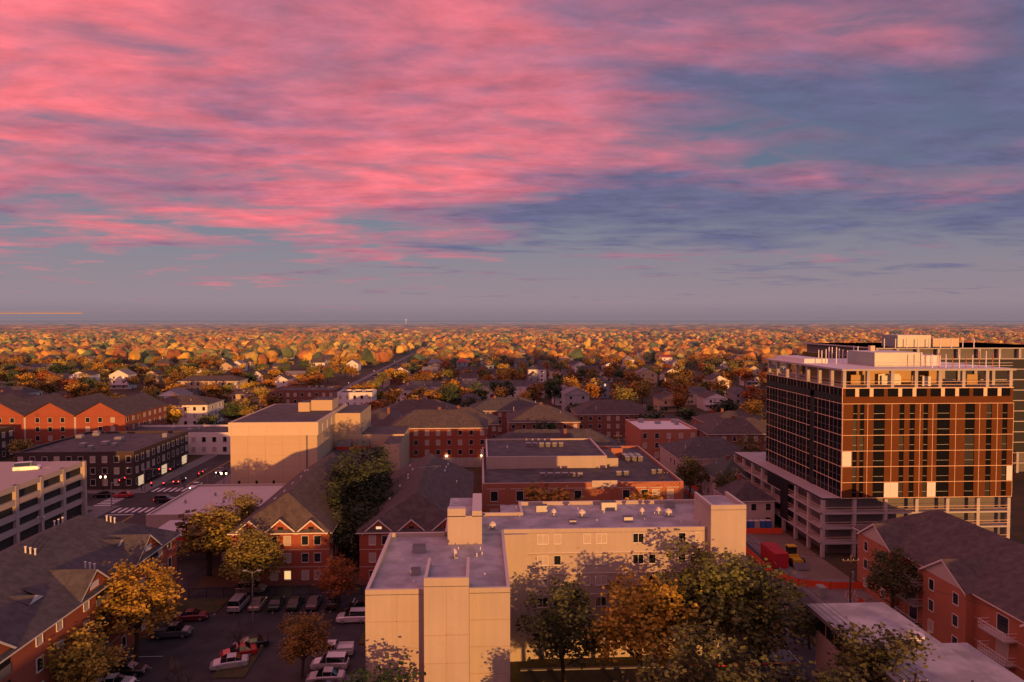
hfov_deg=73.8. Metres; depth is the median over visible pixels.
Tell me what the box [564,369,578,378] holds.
tree
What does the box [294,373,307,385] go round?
tree
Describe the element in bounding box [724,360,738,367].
tree
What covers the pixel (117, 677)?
sedan car
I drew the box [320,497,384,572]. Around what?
tree
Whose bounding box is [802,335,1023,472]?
construction building
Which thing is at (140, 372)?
tree
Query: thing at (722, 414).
roof
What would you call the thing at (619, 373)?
tree
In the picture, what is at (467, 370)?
tree
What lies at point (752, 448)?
tree
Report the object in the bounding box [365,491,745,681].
beige hall building
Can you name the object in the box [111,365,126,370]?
tree
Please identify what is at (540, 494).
tree
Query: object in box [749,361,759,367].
tree
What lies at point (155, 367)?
tree
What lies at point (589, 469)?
flat brick roof
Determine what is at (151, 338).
forest
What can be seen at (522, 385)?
long building roof
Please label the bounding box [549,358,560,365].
tree
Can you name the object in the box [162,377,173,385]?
tree
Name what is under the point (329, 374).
tree
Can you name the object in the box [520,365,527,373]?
tree
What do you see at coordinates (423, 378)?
tree
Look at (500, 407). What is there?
brown building roof
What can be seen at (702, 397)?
houses
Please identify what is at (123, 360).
tree
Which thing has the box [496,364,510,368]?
tree
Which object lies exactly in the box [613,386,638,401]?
tree
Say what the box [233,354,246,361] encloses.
tree
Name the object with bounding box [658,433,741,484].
grey brick house
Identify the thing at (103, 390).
tree
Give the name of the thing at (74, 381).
tree
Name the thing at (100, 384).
tree
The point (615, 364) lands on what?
tree
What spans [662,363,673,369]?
tree
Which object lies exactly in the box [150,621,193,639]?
pickup car
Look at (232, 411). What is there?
tree
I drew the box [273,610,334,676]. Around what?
tree
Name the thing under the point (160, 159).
sky
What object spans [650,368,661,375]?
tree
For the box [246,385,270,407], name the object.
tree
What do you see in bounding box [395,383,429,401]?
house
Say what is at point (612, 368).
tree
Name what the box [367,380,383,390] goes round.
tree
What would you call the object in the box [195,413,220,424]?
tree
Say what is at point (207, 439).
long cream building
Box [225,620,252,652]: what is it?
bare tree
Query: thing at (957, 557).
brick apartments
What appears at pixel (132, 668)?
sedan car
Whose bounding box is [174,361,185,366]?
tree
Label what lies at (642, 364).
tree
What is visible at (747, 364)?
tree
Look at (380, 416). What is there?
brown building roof
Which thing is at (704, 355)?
tree
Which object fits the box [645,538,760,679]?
tree
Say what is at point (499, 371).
tree
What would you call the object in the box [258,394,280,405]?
tree
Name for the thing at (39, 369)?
tree
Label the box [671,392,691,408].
tree
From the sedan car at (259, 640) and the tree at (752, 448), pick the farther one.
the tree at (752, 448)
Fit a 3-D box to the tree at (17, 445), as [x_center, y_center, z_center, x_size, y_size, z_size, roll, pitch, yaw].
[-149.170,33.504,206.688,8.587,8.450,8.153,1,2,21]
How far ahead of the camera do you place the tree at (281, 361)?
580.63 m
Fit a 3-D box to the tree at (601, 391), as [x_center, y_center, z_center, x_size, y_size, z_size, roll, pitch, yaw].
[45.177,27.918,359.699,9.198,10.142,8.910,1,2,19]
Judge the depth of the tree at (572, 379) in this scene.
385.59 m
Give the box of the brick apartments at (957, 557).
[853,509,1023,679]
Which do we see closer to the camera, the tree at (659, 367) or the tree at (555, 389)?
the tree at (555, 389)
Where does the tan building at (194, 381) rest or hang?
on the ground at (1016, 518)
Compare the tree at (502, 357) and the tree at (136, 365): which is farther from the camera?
the tree at (502, 357)
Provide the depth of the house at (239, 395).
347.37 m
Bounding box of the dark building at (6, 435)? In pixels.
[0,426,13,459]
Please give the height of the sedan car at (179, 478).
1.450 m
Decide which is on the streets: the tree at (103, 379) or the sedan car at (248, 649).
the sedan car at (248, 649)
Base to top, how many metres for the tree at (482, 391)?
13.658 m
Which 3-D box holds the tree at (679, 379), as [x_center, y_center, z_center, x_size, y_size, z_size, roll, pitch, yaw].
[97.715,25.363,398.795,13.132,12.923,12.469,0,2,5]
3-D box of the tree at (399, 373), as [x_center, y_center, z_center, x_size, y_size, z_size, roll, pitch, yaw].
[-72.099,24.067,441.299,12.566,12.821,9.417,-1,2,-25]
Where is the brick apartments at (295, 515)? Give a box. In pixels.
[227,452,359,585]
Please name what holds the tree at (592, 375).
on the ground at (1016, 518)
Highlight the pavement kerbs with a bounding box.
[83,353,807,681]
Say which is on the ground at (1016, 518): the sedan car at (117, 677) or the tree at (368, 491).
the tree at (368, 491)
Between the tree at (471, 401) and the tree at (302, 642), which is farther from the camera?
the tree at (471, 401)
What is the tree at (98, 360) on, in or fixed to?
on the ground at (1016, 518)
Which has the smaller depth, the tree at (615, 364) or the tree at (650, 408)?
the tree at (650, 408)
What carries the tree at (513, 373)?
on the ground at (1016, 518)
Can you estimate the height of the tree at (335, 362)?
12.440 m
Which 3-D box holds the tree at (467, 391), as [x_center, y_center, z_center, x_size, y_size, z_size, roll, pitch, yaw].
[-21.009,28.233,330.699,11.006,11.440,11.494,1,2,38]
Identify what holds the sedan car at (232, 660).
on the streets
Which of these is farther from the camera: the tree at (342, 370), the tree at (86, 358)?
the tree at (86, 358)
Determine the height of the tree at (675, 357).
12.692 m
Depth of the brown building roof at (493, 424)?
232.94 m
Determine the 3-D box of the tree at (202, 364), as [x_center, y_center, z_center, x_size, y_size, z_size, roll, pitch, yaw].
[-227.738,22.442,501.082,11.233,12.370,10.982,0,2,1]
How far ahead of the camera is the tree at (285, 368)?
523.75 m
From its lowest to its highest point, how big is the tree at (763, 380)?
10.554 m
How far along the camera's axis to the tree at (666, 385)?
407.50 m
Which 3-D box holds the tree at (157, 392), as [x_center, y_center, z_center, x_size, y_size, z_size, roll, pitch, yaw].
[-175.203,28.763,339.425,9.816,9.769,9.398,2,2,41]
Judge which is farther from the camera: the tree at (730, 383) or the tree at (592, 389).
the tree at (730, 383)
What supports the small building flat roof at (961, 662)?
on the ground at (1016, 518)
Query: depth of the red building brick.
203.66 m
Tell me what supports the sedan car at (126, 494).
on the streets
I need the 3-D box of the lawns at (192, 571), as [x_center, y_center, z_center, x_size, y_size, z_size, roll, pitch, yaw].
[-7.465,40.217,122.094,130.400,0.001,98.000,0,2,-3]
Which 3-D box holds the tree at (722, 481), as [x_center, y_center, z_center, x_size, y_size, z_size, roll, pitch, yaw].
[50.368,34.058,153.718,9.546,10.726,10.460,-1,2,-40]
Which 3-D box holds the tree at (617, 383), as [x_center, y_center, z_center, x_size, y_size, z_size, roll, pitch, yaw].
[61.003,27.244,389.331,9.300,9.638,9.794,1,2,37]
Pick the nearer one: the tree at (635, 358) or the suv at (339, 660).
the suv at (339, 660)
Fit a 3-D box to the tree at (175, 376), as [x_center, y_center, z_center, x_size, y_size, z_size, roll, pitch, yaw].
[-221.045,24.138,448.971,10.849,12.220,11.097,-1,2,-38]
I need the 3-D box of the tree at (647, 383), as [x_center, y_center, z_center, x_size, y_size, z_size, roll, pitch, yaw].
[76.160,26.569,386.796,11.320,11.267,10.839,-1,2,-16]
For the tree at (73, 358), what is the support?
on the ground at (1016, 518)
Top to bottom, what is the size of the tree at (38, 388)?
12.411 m
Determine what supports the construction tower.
on the ground at (1016, 518)
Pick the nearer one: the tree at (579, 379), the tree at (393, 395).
the tree at (393, 395)
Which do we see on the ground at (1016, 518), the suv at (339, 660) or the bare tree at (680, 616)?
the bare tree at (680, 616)
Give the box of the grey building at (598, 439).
[490,428,620,445]
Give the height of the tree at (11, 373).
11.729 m
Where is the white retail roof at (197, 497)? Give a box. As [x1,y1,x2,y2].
[146,483,286,560]
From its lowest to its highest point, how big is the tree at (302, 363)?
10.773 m
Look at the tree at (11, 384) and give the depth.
368.47 m
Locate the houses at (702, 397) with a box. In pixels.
[0,334,1008,412]
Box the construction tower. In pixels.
[734,346,1016,557]
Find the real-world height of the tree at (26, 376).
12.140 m
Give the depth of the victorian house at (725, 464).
166.57 m
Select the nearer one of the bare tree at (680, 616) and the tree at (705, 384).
the bare tree at (680, 616)
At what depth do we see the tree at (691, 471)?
168.28 m
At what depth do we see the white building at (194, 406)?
281.73 m
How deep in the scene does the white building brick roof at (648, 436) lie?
213.90 m
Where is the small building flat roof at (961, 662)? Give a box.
[806,602,1023,681]
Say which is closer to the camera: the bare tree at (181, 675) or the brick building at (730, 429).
the bare tree at (181, 675)
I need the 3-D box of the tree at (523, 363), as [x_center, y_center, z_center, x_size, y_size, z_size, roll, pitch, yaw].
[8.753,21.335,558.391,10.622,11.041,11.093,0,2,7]
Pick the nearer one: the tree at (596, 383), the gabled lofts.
the gabled lofts
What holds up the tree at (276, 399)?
on the ground at (1016, 518)
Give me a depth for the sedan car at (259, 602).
103.50 m
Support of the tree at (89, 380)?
on the ground at (1016, 518)
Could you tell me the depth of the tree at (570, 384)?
358.05 m
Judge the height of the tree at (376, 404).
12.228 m
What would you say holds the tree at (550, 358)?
on the ground at (1016, 518)
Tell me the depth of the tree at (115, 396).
312.97 m
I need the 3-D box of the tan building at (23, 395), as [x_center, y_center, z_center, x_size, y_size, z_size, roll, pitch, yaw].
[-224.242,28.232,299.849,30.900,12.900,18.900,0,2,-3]
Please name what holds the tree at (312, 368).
on the ground at (1016, 518)
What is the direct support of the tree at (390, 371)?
on the ground at (1016, 518)
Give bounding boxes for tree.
[0,360,16,368]
[0,370,7,380]
[0,381,18,385]
[1,364,18,368]
[2,366,15,369]
[5,439,35,452]
[6,369,20,381]
[8,356,26,362]
[10,371,33,383]
[13,379,39,388]
[15,365,30,375]
[17,380,40,389]
[30,358,42,364]
[30,367,48,374]
[34,370,55,380]
[34,374,59,393]
[38,615,135,681]
[39,378,63,393]
[42,357,56,364]
[49,362,69,372]
[51,359,66,365]
[59,364,70,370]
[60,377,77,396]
[64,360,76,368]
[64,381,89,396]
[66,368,80,373]
[68,355,81,365]
[72,372,90,381]
[77,389,107,395]
[79,357,92,364]
[79,380,96,396]
[81,360,94,365]
[81,377,98,393]
[82,363,92,369]
[87,557,186,661]
[93,362,104,370]
[93,381,113,389]
[94,386,112,395]
[95,355,105,361]
[97,369,110,377]
[100,377,112,387]
[103,357,116,369]
[105,363,121,372]
[108,359,121,364]
[108,393,124,398]
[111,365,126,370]
[117,357,128,363]
[121,375,139,386]
[130,362,143,374]
[135,365,151,373]
[137,369,148,382]
[138,373,154,386]
[141,385,164,395]
[144,377,155,385]
[147,364,160,370]
[149,394,163,399]
[151,355,163,364]
[151,381,172,390]
[152,389,161,395]
[160,381,187,392]
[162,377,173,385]
[163,365,180,375]
[163,654,215,681]
[166,404,186,424]
[167,369,183,380]
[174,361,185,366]
[175,506,231,575]
[176,502,247,575]
[178,368,191,378]
[180,365,198,375]
[185,362,197,369]
[188,356,198,361]
[195,363,208,369]
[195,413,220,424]
[196,358,208,367]
[199,368,210,374]
[199,381,220,396]
[205,369,224,374]
[206,359,214,365]
[208,355,222,367]
[211,391,229,404]
[211,487,261,532]
[214,359,224,368]
[218,400,244,420]
[218,524,288,599]
[219,382,235,400]
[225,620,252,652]
[230,367,243,375]
[232,397,259,416]
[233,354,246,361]
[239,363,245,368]
[239,380,255,390]
[243,396,259,406]
[244,372,260,382]
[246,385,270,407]
[253,363,269,370]
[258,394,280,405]
[260,374,272,379]
[261,377,277,388]
[261,394,284,405]
[267,368,280,376]
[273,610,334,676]
[276,357,286,362]
[277,361,290,372]
[287,380,300,385]
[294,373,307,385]
[296,360,310,368]
[298,374,321,385]
[306,362,319,372]
[312,551,360,610]
[319,452,397,556]
[320,367,334,381]
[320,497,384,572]
[322,365,336,377]
[325,437,398,508]
[329,357,340,365]
[329,362,339,376]
[339,364,348,376]
[340,356,350,362]
[341,655,425,681]
[344,365,359,379]
[348,382,369,388]
[364,400,389,409]
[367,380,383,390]
[371,358,378,366]
[373,371,389,385]
[377,390,384,399]
[379,388,402,403]
[384,368,397,384]
[392,369,408,381]
[396,395,421,402]
[399,372,420,386]
[402,393,422,398]
[406,365,418,376]
[406,387,428,394]
[407,357,419,363]
[412,372,435,380]
[418,388,443,400]
[430,354,442,358]
[433,370,444,380]
[435,388,464,406]
[436,360,450,370]
[439,378,461,387]
[439,383,463,400]
[442,367,456,379]
[442,379,464,389]
[446,363,455,369]
[460,368,471,375]
[460,388,483,395]
[465,397,479,406]
[469,381,489,400]
[471,358,481,364]
[476,366,487,375]
[478,356,491,365]
[479,368,492,379]
[488,380,505,394]
[491,356,501,363]
[491,385,510,396]
[493,368,504,375]
[494,372,510,379]
[494,380,518,396]
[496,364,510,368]
[497,354,508,361]
[502,367,522,379]
[504,358,514,367]
[513,376,525,379]
[514,390,531,399]
[515,572,608,681]
[517,361,526,373]
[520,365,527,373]
[520,481,584,500]
[525,384,543,401]
[528,382,544,393]
[535,420,557,428]
[536,354,546,360]
[542,378,559,399]
[544,377,562,385]
[544,383,561,405]
[545,355,556,362]
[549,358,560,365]
[550,370,560,376]
[551,363,564,368]
[553,374,563,381]
[560,375,581,385]
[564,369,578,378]
[566,380,581,388]
[566,403,585,411]
[568,372,583,382]
[576,365,586,377]
[580,565,704,681]
[582,358,594,364]
[582,383,602,399]
[583,377,602,388]
[584,368,602,378]
[591,384,604,399]
[599,357,612,365]
[602,366,613,379]
[602,366,615,370]
[604,667,660,681]
[608,388,631,398]
[609,361,620,376]
[610,355,622,364]
[610,381,624,388]
[612,367,624,380]
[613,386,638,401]
[622,371,635,380]
[624,490,668,499]
[625,361,637,369]
[625,374,643,384]
[625,380,643,400]
[631,404,667,418]
[632,355,640,363]
[633,609,771,681]
[635,385,653,403]
[638,361,645,367]
[638,378,654,391]
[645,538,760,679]
[649,361,662,377]
[649,595,708,668]
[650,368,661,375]
[655,378,664,390]
[660,378,672,387]
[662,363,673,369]
[666,366,683,385]
[667,382,691,396]
[668,375,690,384]
[670,354,680,359]
[670,391,691,403]
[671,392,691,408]
[673,406,698,422]
[675,454,710,496]
[676,359,686,367]
[680,368,694,379]
[684,356,694,367]
[685,359,694,366]
[685,381,701,386]
[690,354,701,360]
[693,374,706,383]
[695,363,708,374]
[695,380,712,390]
[697,358,709,363]
[699,352,709,358]
[700,363,716,374]
[708,357,722,366]
[708,378,728,391]
[708,468,761,489]
[709,396,740,411]
[710,554,821,675]
[713,388,728,395]
[722,371,734,380]
[722,376,733,387]
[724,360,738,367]
[728,366,739,382]
[731,433,765,462]
[733,367,755,386]
[738,398,765,415]
[740,384,760,399]
[741,361,756,366]
[742,355,757,363]
[746,555,760,603]
[747,391,766,412]
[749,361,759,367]
[750,654,868,681]
[758,370,766,379]
[758,377,766,386]
[760,413,765,421]
[761,366,767,371]
[790,610,815,648]
[818,616,939,681]
[859,544,924,607]
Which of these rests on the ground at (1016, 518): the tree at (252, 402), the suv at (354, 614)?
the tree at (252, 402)
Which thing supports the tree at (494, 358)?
on the ground at (1016, 518)
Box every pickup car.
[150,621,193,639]
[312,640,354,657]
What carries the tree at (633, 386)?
on the ground at (1016, 518)
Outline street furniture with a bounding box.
[37,372,993,681]
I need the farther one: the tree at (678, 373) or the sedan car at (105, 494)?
the tree at (678, 373)
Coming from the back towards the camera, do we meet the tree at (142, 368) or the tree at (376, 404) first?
the tree at (142, 368)
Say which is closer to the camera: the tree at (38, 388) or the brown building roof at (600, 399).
the brown building roof at (600, 399)
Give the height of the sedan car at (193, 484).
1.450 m
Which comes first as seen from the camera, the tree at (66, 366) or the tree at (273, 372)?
the tree at (273, 372)
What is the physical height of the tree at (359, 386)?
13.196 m
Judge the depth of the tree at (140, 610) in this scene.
86.26 m
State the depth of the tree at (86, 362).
572.30 m
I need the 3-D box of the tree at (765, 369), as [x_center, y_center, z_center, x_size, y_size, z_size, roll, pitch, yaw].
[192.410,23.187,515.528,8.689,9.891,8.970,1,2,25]
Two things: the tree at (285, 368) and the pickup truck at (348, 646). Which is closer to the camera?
the pickup truck at (348, 646)
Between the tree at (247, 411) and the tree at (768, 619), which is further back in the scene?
the tree at (247, 411)
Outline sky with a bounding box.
[0,0,1023,319]
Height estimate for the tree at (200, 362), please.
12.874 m
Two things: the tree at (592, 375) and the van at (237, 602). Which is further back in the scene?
the tree at (592, 375)
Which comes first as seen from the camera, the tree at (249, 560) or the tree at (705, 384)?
the tree at (249, 560)
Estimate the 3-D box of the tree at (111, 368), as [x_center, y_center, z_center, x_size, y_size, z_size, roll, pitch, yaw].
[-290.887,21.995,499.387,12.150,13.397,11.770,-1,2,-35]
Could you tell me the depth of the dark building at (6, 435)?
216.37 m
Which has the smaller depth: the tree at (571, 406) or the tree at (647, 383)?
the tree at (571, 406)
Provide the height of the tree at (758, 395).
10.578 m
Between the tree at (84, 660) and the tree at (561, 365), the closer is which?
the tree at (84, 660)
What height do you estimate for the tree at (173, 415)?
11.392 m
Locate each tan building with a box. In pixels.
[0,390,40,398]
[176,374,248,396]
[228,397,409,484]
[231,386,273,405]
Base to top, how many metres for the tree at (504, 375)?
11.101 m
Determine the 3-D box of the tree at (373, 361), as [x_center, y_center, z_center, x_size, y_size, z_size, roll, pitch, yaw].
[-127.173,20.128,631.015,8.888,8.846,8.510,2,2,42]
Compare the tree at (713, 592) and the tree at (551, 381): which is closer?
the tree at (713, 592)
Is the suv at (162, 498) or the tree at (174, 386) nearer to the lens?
the suv at (162, 498)
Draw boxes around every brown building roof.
[371,407,405,425]
[384,398,456,413]
[445,405,498,438]
[469,395,543,433]
[506,402,580,432]
[570,398,657,437]
[578,397,624,403]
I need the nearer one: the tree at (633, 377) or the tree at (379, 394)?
the tree at (379, 394)
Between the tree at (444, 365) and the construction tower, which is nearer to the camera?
the construction tower
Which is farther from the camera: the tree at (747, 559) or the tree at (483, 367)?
the tree at (483, 367)
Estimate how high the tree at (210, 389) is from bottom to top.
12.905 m
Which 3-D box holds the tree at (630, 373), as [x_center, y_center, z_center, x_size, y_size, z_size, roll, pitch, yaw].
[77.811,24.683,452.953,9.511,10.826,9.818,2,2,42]
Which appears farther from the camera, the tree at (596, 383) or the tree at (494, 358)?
the tree at (494, 358)
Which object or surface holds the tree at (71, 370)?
on the ground at (1016, 518)
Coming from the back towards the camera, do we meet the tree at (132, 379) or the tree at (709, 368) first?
the tree at (709, 368)
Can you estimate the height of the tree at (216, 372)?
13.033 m
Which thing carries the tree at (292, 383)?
on the ground at (1016, 518)
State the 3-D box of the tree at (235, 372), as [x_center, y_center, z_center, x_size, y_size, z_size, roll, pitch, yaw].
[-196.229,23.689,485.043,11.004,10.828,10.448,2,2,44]
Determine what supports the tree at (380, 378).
on the ground at (1016, 518)
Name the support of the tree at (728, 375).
on the ground at (1016, 518)
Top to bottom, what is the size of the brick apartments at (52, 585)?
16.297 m
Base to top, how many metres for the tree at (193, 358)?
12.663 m
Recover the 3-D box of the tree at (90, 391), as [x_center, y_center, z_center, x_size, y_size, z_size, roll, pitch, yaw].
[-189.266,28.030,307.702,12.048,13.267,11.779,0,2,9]
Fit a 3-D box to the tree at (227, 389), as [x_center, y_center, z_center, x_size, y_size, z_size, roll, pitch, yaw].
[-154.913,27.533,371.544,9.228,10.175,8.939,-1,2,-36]
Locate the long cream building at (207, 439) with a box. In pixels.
[131,425,230,454]
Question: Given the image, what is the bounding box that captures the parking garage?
[0,461,86,550]
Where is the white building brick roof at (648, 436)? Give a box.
[625,418,696,459]
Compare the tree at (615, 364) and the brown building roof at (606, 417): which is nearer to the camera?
the brown building roof at (606, 417)
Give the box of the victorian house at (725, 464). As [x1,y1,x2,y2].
[702,455,756,495]
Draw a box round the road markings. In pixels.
[94,364,815,680]
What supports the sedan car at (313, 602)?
on the streets
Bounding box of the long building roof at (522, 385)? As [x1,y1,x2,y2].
[401,380,543,398]
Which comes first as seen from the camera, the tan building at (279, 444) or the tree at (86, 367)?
the tan building at (279, 444)
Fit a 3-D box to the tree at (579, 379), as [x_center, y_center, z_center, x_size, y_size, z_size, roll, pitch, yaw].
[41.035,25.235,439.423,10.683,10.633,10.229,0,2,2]
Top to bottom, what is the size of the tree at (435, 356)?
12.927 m
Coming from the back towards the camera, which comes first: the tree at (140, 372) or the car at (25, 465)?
the tree at (140, 372)
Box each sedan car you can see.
[92,491,113,497]
[97,673,136,681]
[105,660,148,677]
[113,491,134,497]
[173,476,185,481]
[174,608,209,621]
[189,482,202,488]
[210,652,248,670]
[215,467,226,473]
[220,642,257,657]
[233,634,268,646]
[248,596,267,610]
[267,596,285,610]
[286,596,304,609]
[305,595,322,609]
[306,666,345,681]
[314,679,330,681]
[325,595,340,609]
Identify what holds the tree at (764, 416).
on the ground at (1016, 518)
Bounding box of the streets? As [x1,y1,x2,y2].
[27,351,921,681]
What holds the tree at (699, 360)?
on the ground at (1016, 518)
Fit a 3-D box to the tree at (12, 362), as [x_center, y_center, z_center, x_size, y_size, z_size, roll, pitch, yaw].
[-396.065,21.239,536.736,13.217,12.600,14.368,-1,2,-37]
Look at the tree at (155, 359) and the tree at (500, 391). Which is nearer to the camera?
the tree at (500, 391)
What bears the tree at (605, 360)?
on the ground at (1016, 518)
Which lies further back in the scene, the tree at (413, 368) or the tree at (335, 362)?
the tree at (335, 362)
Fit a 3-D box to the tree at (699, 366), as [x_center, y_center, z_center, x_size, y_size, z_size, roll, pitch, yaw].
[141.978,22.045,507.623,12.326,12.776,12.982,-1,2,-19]
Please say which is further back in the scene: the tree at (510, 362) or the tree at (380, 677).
the tree at (510, 362)
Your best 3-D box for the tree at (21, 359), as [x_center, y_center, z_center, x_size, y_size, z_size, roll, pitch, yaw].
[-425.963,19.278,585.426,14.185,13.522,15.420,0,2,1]
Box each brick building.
[270,385,341,403]
[691,415,765,450]
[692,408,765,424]
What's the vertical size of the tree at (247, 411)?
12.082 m
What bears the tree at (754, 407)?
on the ground at (1016, 518)
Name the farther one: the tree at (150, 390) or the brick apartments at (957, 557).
the tree at (150, 390)
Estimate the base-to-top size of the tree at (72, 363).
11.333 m
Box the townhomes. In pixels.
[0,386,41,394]
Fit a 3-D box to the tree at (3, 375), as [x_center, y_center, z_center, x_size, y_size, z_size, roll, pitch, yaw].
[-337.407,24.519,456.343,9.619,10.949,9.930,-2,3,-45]
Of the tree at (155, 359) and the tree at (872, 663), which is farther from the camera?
the tree at (155, 359)
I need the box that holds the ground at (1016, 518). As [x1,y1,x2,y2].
[0,320,1023,681]
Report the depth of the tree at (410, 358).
615.08 m
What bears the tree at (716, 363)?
on the ground at (1016, 518)
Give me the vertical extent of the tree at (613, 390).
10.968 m
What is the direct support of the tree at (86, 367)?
on the ground at (1016, 518)
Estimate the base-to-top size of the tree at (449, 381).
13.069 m
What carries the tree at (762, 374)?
on the ground at (1016, 518)
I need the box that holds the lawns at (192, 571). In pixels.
[177,493,921,681]
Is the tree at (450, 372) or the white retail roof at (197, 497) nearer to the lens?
the white retail roof at (197, 497)
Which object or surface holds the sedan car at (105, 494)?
on the streets
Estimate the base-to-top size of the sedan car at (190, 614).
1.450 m
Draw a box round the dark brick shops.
[15,430,187,488]
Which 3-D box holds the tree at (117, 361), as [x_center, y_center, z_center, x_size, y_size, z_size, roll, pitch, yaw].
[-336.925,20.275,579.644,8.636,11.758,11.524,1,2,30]
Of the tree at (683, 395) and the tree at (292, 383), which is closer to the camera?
the tree at (683, 395)
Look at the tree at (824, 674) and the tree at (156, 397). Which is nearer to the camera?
the tree at (824, 674)
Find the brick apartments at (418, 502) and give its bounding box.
[356,453,473,584]
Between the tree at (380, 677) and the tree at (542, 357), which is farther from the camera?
the tree at (542, 357)
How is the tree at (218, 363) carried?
on the ground at (1016, 518)
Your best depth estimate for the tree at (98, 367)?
545.92 m
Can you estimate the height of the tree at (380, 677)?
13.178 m
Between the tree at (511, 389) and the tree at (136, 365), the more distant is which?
the tree at (136, 365)
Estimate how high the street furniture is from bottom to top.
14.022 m
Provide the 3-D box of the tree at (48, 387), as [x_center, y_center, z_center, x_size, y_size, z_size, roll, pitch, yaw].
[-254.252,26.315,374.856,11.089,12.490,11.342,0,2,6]
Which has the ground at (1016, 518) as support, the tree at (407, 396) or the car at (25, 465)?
the tree at (407, 396)
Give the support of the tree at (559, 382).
on the ground at (1016, 518)
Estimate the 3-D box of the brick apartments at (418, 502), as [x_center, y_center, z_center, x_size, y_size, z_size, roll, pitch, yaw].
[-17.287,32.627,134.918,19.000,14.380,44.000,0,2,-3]
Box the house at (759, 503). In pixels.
[714,474,777,527]
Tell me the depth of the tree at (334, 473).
136.70 m
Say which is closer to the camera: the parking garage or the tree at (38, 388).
the parking garage
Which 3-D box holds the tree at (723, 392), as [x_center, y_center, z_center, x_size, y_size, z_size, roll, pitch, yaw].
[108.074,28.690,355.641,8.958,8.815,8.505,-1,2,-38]
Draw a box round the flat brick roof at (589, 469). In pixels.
[482,438,683,511]
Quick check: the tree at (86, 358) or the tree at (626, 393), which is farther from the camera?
the tree at (86, 358)
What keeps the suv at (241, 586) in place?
on the streets
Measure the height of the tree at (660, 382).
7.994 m
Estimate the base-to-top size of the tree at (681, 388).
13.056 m
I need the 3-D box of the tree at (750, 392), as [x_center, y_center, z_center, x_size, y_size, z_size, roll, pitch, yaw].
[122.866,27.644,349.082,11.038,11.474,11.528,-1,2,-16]
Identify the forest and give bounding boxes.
[0,322,1023,366]
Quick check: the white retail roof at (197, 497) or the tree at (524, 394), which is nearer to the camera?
the white retail roof at (197, 497)
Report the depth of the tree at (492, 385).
371.16 m
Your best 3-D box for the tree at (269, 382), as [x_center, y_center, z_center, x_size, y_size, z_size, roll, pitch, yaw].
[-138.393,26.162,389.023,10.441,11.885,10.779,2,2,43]
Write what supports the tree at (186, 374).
on the ground at (1016, 518)
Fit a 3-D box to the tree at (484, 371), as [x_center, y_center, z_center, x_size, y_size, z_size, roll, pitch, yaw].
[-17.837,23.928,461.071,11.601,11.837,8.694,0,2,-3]
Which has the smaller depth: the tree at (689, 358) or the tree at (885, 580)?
the tree at (885, 580)
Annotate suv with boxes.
[154,494,174,502]
[235,580,266,593]
[310,651,349,670]
[336,607,364,624]
[345,598,364,611]
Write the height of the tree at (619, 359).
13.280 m
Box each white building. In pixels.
[160,394,223,424]
[337,389,376,404]
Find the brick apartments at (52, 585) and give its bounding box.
[0,515,181,681]
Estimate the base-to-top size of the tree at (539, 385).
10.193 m
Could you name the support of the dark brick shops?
on the ground at (1016, 518)
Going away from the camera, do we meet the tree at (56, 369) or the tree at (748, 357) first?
the tree at (56, 369)
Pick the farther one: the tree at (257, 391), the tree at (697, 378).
the tree at (697, 378)
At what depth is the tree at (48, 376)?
390.96 m
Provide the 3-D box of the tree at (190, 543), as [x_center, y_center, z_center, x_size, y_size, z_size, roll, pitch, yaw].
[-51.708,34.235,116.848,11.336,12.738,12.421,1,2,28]
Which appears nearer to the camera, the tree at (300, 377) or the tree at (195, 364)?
the tree at (300, 377)
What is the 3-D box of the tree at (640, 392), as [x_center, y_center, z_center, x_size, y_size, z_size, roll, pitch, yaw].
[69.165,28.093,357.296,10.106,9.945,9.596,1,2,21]
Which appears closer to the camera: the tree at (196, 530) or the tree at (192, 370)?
the tree at (196, 530)
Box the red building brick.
[390,407,487,466]
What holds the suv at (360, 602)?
on the streets
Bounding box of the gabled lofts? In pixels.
[0,392,166,445]
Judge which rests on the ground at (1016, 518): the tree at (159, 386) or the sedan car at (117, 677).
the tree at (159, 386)
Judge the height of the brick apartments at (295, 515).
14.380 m
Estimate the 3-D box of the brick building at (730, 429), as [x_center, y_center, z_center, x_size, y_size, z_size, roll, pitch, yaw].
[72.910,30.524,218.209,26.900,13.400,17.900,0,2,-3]
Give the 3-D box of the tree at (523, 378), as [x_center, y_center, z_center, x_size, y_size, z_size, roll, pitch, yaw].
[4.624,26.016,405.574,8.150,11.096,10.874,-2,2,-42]
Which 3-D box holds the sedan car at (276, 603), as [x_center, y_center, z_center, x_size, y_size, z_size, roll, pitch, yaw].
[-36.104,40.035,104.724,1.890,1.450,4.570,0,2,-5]
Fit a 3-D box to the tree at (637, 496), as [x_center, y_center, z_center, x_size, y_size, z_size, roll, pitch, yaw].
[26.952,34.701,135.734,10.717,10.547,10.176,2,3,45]
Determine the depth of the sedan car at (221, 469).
195.66 m
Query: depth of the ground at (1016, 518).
407.39 m
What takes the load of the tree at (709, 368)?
on the ground at (1016, 518)

